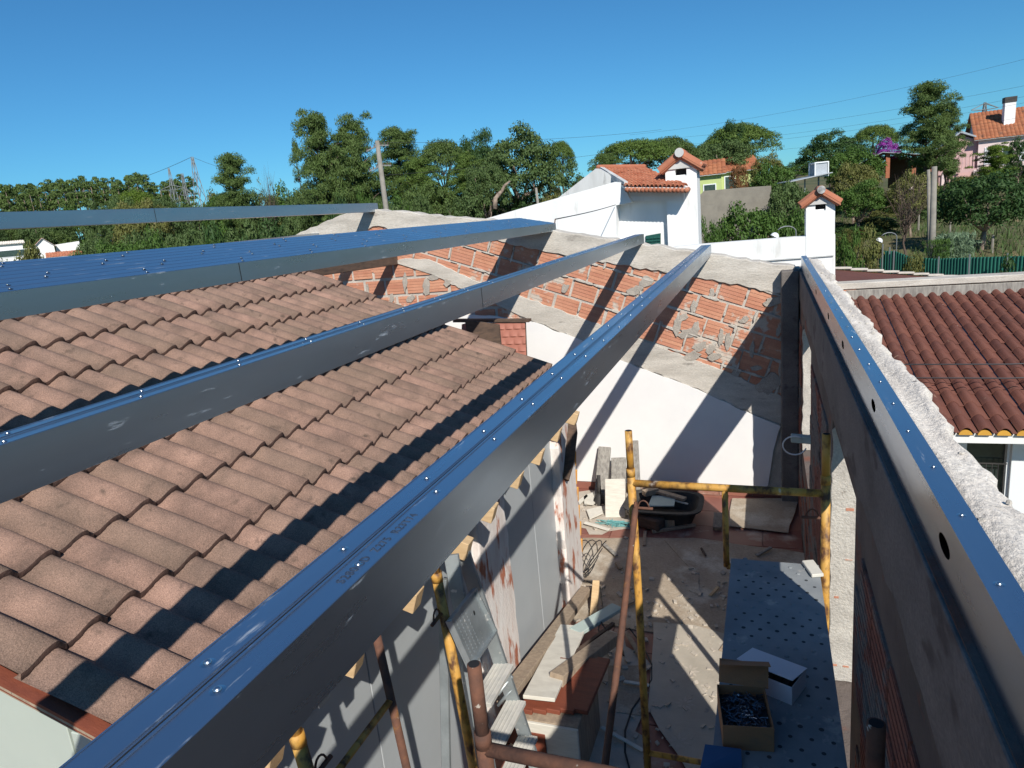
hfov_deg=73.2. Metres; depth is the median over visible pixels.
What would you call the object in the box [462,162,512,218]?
oak tree
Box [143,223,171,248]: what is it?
shrub
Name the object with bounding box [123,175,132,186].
pine
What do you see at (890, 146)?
bougainvillea
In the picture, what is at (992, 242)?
stake
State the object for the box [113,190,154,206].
umbrella pine
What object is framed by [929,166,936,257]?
concrete pole
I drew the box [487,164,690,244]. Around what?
white house
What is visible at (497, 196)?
leaning trunk
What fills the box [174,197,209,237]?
shrub
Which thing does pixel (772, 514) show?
cardboard piece
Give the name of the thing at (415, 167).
pine tree
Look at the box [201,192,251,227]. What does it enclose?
umbrella pine
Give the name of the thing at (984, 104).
power pylon
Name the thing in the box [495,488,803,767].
floor
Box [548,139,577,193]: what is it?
umbrella pine
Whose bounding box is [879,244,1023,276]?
corrugated fence
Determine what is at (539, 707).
plank
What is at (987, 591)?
steel channel
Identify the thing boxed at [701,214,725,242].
shrub
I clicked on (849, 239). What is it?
orchard tree
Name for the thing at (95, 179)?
pine
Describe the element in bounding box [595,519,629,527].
netting
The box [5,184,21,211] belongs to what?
pine
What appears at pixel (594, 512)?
scrap board
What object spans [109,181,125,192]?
pine
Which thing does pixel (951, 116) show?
pine tree
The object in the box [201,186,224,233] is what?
shrub
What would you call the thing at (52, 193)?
pine
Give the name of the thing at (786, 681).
white box
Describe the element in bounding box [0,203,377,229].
steel beam
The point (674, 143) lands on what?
umbrella pine
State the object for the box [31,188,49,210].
pine
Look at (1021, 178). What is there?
shrub
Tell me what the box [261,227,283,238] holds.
shrub
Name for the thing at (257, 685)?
steel beam
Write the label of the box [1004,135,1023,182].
orchard tree
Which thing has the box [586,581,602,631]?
cable
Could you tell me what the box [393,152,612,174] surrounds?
power line
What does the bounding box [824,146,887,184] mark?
orchard tree
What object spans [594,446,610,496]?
board
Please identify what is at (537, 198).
gate post
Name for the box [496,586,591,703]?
plank
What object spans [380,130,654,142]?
power line
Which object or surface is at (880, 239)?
garden lamp
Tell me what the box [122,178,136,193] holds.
pine
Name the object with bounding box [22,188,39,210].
pine
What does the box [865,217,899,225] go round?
orchard tree
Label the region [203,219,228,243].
shrub
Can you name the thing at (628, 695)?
cardboard scrap
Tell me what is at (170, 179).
power pylon
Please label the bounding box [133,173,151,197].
pine
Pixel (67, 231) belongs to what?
oak tree
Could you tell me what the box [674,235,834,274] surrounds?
boundary wall
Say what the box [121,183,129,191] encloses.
pine
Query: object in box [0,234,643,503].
steel beam
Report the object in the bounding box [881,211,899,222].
shrub
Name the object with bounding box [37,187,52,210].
pine
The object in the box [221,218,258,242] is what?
shrub
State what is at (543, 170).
oak tree
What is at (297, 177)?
pine tree
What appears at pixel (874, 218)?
shrub
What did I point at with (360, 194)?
shrub
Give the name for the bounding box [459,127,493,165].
oak tree
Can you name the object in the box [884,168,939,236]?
orchard tree
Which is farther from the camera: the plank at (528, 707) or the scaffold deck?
the plank at (528, 707)
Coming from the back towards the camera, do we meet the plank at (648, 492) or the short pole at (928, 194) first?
the short pole at (928, 194)
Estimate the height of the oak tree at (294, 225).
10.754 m
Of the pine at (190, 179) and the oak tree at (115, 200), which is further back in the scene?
the pine at (190, 179)
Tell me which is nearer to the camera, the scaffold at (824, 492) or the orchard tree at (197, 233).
the scaffold at (824, 492)
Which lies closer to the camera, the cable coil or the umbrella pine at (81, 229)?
the cable coil
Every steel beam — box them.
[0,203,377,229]
[0,218,524,268]
[0,219,536,275]
[0,220,544,283]
[0,222,555,319]
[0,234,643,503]
[59,245,710,767]
[216,233,318,243]
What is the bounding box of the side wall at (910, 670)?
[798,258,1023,767]
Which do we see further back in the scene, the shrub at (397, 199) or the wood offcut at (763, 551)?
the shrub at (397, 199)
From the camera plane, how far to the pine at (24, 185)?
199.02 m
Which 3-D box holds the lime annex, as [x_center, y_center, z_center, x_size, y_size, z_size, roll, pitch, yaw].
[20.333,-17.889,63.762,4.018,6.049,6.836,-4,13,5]
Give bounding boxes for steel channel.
[801,256,1023,748]
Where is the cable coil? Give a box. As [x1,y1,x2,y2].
[582,539,606,576]
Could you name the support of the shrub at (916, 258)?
on the ground
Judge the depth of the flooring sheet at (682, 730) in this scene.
4.89 m
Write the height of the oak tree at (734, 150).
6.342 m
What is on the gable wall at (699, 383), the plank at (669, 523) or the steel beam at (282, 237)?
the steel beam at (282, 237)
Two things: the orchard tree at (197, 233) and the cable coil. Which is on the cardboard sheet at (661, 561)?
the cable coil
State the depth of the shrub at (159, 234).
67.19 m
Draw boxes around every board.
[584,491,594,504]
[586,506,602,518]
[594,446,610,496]
[605,479,625,517]
[611,457,625,498]
[633,440,640,489]
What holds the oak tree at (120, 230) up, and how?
on the ground
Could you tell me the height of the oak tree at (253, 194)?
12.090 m
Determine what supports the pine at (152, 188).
on the ground
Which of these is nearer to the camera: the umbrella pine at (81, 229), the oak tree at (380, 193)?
the oak tree at (380, 193)
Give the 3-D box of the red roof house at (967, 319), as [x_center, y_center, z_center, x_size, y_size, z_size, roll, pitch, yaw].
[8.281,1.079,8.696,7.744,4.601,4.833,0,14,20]
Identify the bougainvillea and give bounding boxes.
[873,137,901,158]
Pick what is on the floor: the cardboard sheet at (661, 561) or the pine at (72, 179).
the cardboard sheet at (661, 561)
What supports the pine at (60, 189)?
on the ground
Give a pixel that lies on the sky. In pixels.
(117, 89)
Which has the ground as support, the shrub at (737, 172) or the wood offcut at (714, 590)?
the shrub at (737, 172)
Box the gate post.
[535,188,538,203]
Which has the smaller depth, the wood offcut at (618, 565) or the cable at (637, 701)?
the cable at (637, 701)
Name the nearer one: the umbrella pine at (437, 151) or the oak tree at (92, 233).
the umbrella pine at (437, 151)
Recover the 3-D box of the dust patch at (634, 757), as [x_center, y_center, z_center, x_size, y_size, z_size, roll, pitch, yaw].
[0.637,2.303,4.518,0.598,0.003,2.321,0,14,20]
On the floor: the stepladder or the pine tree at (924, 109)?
the stepladder
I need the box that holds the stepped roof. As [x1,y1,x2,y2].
[835,267,950,280]
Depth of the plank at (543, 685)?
4.61 m
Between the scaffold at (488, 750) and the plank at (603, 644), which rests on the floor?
the scaffold at (488, 750)
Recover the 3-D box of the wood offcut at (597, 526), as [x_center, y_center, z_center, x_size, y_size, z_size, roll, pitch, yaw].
[0.917,1.540,7.464,0.304,0.034,0.049,5,17,37]
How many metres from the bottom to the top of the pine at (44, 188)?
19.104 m
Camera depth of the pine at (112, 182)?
192.43 m
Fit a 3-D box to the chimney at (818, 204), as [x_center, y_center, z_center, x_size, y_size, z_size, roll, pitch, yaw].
[5.112,-0.110,11.514,0.624,6.187,0.712,0,14,20]
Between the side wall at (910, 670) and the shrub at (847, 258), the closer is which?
the side wall at (910, 670)
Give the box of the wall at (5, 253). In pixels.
[0,247,38,257]
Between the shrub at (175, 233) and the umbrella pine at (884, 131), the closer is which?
the umbrella pine at (884, 131)
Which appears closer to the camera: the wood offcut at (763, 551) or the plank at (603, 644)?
the plank at (603, 644)
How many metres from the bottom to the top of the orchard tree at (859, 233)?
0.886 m
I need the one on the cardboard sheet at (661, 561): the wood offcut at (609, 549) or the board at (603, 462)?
the wood offcut at (609, 549)
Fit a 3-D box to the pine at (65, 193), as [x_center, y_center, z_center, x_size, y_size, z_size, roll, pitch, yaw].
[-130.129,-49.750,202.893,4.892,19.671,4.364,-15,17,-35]
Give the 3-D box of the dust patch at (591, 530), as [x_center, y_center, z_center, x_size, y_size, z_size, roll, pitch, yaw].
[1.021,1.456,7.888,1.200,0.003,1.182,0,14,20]
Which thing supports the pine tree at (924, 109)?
on the ground
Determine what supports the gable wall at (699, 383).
on the ground
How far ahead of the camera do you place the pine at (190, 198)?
193.07 m
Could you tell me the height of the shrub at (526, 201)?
3.917 m
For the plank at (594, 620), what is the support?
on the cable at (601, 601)
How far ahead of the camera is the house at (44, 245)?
122.55 m
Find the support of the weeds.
on the ground
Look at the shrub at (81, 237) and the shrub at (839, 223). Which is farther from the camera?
the shrub at (81, 237)
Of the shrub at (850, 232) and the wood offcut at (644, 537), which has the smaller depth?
the wood offcut at (644, 537)
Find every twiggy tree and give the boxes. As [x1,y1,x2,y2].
[256,166,281,229]
[870,170,938,254]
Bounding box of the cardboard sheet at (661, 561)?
[573,537,804,632]
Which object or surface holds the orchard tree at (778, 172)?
on the ground
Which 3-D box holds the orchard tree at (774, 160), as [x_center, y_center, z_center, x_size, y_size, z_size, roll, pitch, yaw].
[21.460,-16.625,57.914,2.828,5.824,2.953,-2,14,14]
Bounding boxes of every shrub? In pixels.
[14,240,43,260]
[62,202,87,243]
[140,225,167,244]
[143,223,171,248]
[159,194,194,238]
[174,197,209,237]
[180,238,191,245]
[187,220,225,244]
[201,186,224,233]
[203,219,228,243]
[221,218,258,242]
[238,233,247,240]
[248,217,279,239]
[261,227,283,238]
[269,178,289,218]
[328,190,345,219]
[356,183,364,202]
[361,194,380,208]
[370,195,391,208]
[391,187,411,210]
[443,191,485,217]
[460,199,499,217]
[493,192,514,215]
[503,182,541,213]
[533,182,562,203]
[548,157,583,200]
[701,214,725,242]
[728,162,750,188]
[772,205,804,237]
[787,161,807,176]
[835,221,854,231]
[835,223,864,271]
[840,228,864,245]
[852,221,884,272]
[860,217,898,230]
[860,223,884,236]
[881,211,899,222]
[898,206,926,220]
[901,250,928,275]
[998,249,1023,272]
[1007,163,1023,179]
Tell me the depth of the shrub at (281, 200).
98.60 m
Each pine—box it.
[0,184,14,211]
[0,184,20,211]
[0,230,8,241]
[3,229,32,242]
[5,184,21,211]
[11,186,27,210]
[15,186,28,210]
[18,184,33,210]
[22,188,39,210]
[24,183,40,210]
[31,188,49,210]
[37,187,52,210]
[38,179,59,209]
[38,184,58,210]
[48,182,65,207]
[49,183,65,210]
[53,179,76,209]
[60,184,70,208]
[65,186,79,235]
[67,178,84,234]
[70,181,89,209]
[76,226,105,235]
[77,175,88,209]
[78,181,95,208]
[85,181,103,206]
[92,177,105,199]
[96,181,110,207]
[99,182,110,199]
[102,178,111,197]
[109,177,119,199]
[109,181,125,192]
[112,183,121,199]
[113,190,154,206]
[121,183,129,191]
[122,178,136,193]
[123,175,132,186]
[128,177,142,202]
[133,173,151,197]
[139,197,191,235]
[142,174,157,193]
[145,182,158,198]
[153,185,169,198]
[160,182,169,200]
[161,183,176,200]
[170,180,183,202]
[174,174,192,197]
[177,183,195,205]
[184,176,198,202]
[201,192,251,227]
[417,139,468,186]
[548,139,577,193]
[587,137,674,171]
[635,135,703,165]
[700,122,782,154]
[852,123,902,153]
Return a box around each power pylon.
[160,168,182,202]
[180,173,193,226]
[191,157,206,227]
[967,102,996,120]
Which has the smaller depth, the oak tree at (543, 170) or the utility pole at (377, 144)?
the utility pole at (377, 144)
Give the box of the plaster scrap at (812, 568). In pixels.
[802,560,823,577]
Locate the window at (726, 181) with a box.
[724,176,733,188]
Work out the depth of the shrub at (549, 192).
47.95 m
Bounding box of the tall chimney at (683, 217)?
[657,148,706,246]
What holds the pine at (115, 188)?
on the ground
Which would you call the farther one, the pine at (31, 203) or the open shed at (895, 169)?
the pine at (31, 203)
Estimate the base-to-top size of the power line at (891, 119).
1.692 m
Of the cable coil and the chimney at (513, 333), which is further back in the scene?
the chimney at (513, 333)
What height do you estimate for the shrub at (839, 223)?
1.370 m
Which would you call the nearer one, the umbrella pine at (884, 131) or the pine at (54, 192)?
the umbrella pine at (884, 131)
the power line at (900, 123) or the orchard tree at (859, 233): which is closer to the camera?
the orchard tree at (859, 233)
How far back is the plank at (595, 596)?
5.94 m
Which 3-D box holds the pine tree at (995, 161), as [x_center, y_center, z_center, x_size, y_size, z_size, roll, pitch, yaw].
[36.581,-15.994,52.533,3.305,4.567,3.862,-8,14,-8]
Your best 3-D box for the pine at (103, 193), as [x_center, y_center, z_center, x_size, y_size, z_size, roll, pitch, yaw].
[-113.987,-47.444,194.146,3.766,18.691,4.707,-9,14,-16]
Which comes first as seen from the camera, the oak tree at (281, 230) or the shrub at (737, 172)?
the shrub at (737, 172)
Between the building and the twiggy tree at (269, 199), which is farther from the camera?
the building
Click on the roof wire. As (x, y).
(965, 377)
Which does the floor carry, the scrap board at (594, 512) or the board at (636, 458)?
the board at (636, 458)
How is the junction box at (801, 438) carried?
attached to the side wall at (910, 670)
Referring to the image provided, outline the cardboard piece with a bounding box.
[729,498,797,532]
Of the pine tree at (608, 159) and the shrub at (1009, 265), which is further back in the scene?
the pine tree at (608, 159)
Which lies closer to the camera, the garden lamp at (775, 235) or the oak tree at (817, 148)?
the garden lamp at (775, 235)
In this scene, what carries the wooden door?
on the floor
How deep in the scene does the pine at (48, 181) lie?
200.74 m
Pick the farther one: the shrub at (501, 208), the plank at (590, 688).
the shrub at (501, 208)
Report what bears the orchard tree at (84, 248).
on the ground
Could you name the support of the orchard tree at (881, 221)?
on the ground
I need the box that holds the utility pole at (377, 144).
[366,140,390,208]
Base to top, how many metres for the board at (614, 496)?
0.397 m
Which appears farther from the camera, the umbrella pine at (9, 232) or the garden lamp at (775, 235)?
the umbrella pine at (9, 232)
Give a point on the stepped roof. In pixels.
(847, 275)
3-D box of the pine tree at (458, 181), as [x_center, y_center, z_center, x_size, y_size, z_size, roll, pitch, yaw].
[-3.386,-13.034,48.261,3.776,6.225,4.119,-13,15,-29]
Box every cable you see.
[556,204,615,219]
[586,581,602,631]
[601,622,651,767]
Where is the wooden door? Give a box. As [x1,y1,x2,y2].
[465,320,501,344]
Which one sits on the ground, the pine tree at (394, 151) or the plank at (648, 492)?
the pine tree at (394, 151)
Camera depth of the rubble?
5.35 m
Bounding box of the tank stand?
[777,161,832,216]
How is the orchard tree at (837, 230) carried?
on the ground
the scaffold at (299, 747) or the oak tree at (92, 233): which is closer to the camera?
the scaffold at (299, 747)
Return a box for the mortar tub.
[624,489,703,525]
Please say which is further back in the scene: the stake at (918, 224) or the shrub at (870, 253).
the stake at (918, 224)
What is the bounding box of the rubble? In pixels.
[509,501,729,767]
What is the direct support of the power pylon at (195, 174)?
on the ground
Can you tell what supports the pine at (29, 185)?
on the ground
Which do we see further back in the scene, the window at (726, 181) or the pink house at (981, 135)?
the pink house at (981, 135)
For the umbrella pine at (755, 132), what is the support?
on the ground
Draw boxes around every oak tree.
[12,228,56,251]
[29,210,80,243]
[45,227,80,251]
[83,197,118,246]
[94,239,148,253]
[102,195,141,240]
[112,196,174,246]
[161,229,205,247]
[241,187,285,239]
[272,223,285,236]
[283,177,322,235]
[346,171,381,208]
[402,180,457,215]
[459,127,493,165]
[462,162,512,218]
[470,119,563,208]
[689,138,757,165]
[720,118,750,156]
[794,127,874,192]
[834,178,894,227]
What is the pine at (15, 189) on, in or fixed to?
on the ground
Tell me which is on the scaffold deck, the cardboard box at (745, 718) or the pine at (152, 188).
the cardboard box at (745, 718)
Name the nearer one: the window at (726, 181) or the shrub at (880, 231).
the shrub at (880, 231)
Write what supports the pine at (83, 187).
on the ground
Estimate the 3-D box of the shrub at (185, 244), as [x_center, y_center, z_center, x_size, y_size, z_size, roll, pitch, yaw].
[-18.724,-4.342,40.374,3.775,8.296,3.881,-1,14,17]
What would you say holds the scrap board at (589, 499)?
on the dust patch at (591, 530)
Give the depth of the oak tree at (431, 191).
46.13 m
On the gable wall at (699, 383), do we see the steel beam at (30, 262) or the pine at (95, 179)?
the steel beam at (30, 262)
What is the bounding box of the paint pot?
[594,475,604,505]
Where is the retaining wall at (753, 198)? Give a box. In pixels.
[700,186,770,240]
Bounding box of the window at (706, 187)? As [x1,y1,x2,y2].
[703,183,715,190]
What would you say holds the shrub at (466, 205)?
on the ground
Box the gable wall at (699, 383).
[297,209,800,501]
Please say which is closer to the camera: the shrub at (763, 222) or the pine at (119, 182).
the shrub at (763, 222)
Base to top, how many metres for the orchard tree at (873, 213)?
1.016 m
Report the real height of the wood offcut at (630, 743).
0.036 m
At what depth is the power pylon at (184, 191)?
114.06 m
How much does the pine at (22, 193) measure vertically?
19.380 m
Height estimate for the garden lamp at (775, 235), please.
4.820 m
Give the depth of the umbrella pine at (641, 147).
56.44 m
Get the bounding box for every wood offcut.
[584,522,609,530]
[601,726,642,751]
[602,543,617,555]
[615,561,622,569]
[623,680,648,686]
[625,633,637,655]
[643,531,646,545]
[709,586,719,595]
[755,546,771,555]
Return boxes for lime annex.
[718,155,758,188]
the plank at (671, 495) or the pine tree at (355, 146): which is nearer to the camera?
the plank at (671, 495)
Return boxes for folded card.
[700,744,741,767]
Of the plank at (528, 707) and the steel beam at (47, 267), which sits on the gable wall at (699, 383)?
the steel beam at (47, 267)
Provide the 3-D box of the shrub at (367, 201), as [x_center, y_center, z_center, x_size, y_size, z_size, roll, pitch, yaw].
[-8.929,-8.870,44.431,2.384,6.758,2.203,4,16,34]
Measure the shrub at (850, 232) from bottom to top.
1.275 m
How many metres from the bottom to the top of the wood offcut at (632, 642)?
0.024 m
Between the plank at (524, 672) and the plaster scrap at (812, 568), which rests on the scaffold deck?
the plaster scrap at (812, 568)
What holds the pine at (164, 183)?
on the ground
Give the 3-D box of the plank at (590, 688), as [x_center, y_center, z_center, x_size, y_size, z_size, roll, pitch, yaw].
[0.518,1.922,4.410,0.085,0.050,0.551,0,15,22]
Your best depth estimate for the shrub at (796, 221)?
29.52 m
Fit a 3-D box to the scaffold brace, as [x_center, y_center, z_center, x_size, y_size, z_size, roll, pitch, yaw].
[0.408,1.637,3.022,0.034,1.584,1.961,0,14,21]
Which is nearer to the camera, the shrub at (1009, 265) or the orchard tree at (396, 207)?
the shrub at (1009, 265)
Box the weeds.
[782,181,1023,269]
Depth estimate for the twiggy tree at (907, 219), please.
37.34 m
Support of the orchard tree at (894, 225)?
on the ground
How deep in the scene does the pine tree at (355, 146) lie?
51.63 m
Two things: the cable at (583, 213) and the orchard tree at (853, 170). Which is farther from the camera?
the orchard tree at (853, 170)
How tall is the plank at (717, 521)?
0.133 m
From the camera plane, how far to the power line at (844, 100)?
67.84 m
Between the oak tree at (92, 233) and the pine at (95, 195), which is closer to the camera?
the oak tree at (92, 233)
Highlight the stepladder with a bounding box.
[439,550,537,767]
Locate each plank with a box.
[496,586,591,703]
[523,624,583,701]
[523,699,536,714]
[533,657,568,714]
[547,670,578,714]
[550,631,617,686]
[560,658,596,714]
[570,603,620,633]
[574,657,609,714]
[575,622,614,653]
[590,580,599,615]
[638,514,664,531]
[642,488,658,496]
[652,523,695,533]
[655,489,686,500]
[665,520,674,527]
[713,512,721,530]
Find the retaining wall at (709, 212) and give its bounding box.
[701,205,717,243]
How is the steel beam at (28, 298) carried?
on the gable wall at (699, 383)
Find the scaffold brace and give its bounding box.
[601,501,637,764]
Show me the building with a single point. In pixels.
(8, 251)
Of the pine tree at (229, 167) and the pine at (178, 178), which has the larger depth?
the pine at (178, 178)
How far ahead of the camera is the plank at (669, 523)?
7.30 m
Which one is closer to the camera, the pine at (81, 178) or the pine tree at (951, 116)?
the pine tree at (951, 116)
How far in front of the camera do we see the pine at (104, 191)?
207.59 m
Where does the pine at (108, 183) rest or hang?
on the ground
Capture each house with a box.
[0,256,583,767]
[34,238,56,257]
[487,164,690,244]
[700,158,725,193]
[837,272,1023,513]
[911,96,1023,189]
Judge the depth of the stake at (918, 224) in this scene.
46.88 m
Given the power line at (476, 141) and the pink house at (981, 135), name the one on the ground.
the pink house at (981, 135)
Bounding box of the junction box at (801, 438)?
[782,433,810,454]
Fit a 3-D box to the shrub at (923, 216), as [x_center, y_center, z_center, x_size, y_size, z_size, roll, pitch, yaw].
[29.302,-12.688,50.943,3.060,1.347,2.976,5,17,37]
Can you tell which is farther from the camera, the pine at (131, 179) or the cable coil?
the pine at (131, 179)
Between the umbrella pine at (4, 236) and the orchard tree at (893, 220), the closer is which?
the orchard tree at (893, 220)
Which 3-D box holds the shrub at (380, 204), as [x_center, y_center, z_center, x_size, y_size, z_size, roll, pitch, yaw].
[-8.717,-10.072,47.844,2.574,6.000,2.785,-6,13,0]
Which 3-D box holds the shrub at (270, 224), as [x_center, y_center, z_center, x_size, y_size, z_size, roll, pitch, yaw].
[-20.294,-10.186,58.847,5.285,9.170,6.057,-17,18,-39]
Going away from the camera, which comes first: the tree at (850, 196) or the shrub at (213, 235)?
the shrub at (213, 235)
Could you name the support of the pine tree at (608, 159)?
on the ground
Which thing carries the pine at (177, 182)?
on the ground
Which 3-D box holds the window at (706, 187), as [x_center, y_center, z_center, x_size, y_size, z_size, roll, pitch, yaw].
[16.516,-16.003,57.537,1.060,1.360,0.059,-2,14,16]
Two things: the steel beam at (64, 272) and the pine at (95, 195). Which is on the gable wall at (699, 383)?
the steel beam at (64, 272)
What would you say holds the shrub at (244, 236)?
on the ground
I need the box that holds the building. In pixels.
[0,240,38,261]
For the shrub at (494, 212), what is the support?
on the ground
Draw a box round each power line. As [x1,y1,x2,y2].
[65,157,190,192]
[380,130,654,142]
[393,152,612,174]
[633,59,1023,134]
[651,86,1020,139]
[697,97,1019,143]
[760,103,1020,141]
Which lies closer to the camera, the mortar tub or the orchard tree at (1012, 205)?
the mortar tub
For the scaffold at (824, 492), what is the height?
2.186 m
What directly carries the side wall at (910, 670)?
on the ground
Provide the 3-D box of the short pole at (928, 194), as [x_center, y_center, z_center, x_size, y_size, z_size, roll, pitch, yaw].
[19.189,-6.722,31.639,0.479,6.049,0.201,5,17,37]
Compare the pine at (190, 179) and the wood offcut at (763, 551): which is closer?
the wood offcut at (763, 551)
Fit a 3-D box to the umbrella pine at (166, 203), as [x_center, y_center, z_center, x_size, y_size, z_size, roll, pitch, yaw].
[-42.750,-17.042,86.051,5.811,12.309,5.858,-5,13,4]
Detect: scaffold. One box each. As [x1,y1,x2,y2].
[289,567,477,767]
[467,660,885,767]
[625,430,830,767]
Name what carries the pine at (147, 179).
on the ground
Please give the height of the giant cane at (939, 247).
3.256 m
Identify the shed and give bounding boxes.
[45,250,81,257]
[859,152,941,187]
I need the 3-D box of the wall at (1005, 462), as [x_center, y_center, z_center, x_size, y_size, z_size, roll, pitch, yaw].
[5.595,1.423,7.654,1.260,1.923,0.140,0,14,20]
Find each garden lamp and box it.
[770,226,796,237]
[876,232,896,251]
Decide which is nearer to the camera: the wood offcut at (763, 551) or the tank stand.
the wood offcut at (763, 551)
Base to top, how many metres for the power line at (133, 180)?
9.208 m
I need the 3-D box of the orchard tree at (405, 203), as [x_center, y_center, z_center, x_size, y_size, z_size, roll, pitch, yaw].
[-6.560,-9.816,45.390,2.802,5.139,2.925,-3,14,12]
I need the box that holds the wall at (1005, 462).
[958,443,1023,513]
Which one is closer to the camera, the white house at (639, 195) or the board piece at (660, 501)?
the board piece at (660, 501)
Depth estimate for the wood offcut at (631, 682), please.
4.95 m
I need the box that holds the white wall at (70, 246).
[55,241,79,251]
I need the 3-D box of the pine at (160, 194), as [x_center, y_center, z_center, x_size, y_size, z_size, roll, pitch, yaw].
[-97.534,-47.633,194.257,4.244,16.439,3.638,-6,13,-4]
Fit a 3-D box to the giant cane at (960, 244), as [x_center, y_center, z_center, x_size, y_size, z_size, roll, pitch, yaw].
[19.228,-5.061,30.110,1.860,3.301,1.890,-3,14,9]
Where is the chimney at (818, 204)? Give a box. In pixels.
[798,185,842,273]
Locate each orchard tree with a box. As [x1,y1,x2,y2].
[68,235,108,255]
[120,228,158,248]
[187,224,225,242]
[382,202,401,210]
[396,197,421,211]
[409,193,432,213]
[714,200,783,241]
[749,150,782,187]
[749,159,796,199]
[765,178,809,237]
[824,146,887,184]
[828,161,883,223]
[835,225,864,233]
[837,236,853,243]
[838,230,867,237]
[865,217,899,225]
[868,210,886,216]
[869,219,890,227]
[882,222,900,231]
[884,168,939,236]
[924,165,1023,252]
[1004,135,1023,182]
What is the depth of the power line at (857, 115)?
68.41 m
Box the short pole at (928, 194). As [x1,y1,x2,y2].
[927,169,930,257]
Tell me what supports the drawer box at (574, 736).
on the floor
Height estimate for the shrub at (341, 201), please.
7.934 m
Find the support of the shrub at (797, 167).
on the ground
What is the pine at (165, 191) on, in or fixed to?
on the ground
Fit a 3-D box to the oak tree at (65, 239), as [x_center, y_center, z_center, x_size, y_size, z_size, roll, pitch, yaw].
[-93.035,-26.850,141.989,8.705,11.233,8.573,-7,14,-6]
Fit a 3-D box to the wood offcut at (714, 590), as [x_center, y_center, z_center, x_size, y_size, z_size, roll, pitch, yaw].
[1.767,1.806,6.013,0.028,0.020,0.145,7,18,43]
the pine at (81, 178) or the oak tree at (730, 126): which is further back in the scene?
the pine at (81, 178)
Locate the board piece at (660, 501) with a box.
[649,496,674,506]
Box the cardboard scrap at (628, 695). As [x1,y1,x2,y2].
[608,665,640,715]
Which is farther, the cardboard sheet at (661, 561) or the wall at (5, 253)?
the wall at (5, 253)
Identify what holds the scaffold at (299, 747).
on the floor
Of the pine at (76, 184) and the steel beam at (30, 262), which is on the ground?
the pine at (76, 184)
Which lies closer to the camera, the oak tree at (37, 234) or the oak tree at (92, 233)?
the oak tree at (92, 233)
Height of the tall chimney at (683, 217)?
7.084 m
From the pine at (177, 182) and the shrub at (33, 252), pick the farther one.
the pine at (177, 182)
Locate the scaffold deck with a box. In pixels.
[713,557,846,767]
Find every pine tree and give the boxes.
[210,151,262,238]
[288,136,311,225]
[290,108,362,226]
[324,110,395,203]
[326,143,356,216]
[372,125,438,204]
[396,156,450,205]
[440,151,498,216]
[595,153,625,168]
[894,78,965,213]
[920,95,972,188]
[964,141,1018,203]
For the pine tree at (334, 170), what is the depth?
62.38 m
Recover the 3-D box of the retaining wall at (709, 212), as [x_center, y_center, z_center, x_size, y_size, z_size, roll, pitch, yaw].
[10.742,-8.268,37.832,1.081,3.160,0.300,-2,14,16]
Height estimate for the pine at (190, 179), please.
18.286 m
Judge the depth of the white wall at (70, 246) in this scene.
125.99 m
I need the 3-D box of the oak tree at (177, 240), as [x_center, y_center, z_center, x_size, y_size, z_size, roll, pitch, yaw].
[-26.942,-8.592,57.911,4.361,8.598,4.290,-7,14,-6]
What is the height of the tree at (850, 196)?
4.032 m
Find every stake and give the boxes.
[917,215,919,229]
[990,235,993,252]
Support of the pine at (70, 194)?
on the ground
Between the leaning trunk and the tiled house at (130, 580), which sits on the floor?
the tiled house at (130, 580)
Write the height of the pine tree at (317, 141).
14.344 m
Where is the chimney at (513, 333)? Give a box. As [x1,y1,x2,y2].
[453,318,530,354]
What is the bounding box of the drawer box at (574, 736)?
[525,692,599,767]
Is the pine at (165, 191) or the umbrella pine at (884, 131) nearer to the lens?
the umbrella pine at (884, 131)
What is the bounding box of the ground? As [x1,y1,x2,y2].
[503,169,1023,269]
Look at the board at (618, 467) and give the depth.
8.19 m
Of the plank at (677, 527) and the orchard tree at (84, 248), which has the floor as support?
the plank at (677, 527)
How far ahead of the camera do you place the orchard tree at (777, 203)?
37.41 m
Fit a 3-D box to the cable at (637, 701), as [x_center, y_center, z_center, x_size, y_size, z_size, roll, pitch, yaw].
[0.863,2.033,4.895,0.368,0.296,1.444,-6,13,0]
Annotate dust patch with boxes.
[578,490,629,534]
[589,630,650,767]
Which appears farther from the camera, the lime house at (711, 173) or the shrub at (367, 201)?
the lime house at (711, 173)
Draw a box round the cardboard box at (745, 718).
[717,658,773,751]
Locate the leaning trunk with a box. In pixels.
[492,181,510,208]
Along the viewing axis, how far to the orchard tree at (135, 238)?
61.53 m
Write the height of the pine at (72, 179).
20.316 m
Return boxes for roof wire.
[904,363,1023,378]
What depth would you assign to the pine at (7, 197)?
173.40 m
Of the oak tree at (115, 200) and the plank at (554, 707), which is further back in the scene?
the oak tree at (115, 200)
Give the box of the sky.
[0,0,1023,235]
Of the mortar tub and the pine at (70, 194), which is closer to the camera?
the mortar tub
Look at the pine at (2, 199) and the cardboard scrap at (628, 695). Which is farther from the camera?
the pine at (2, 199)
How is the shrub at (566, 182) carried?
on the ground
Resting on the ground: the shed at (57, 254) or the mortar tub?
the shed at (57, 254)
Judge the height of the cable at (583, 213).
0.134 m
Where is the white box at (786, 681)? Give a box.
[737,648,806,704]

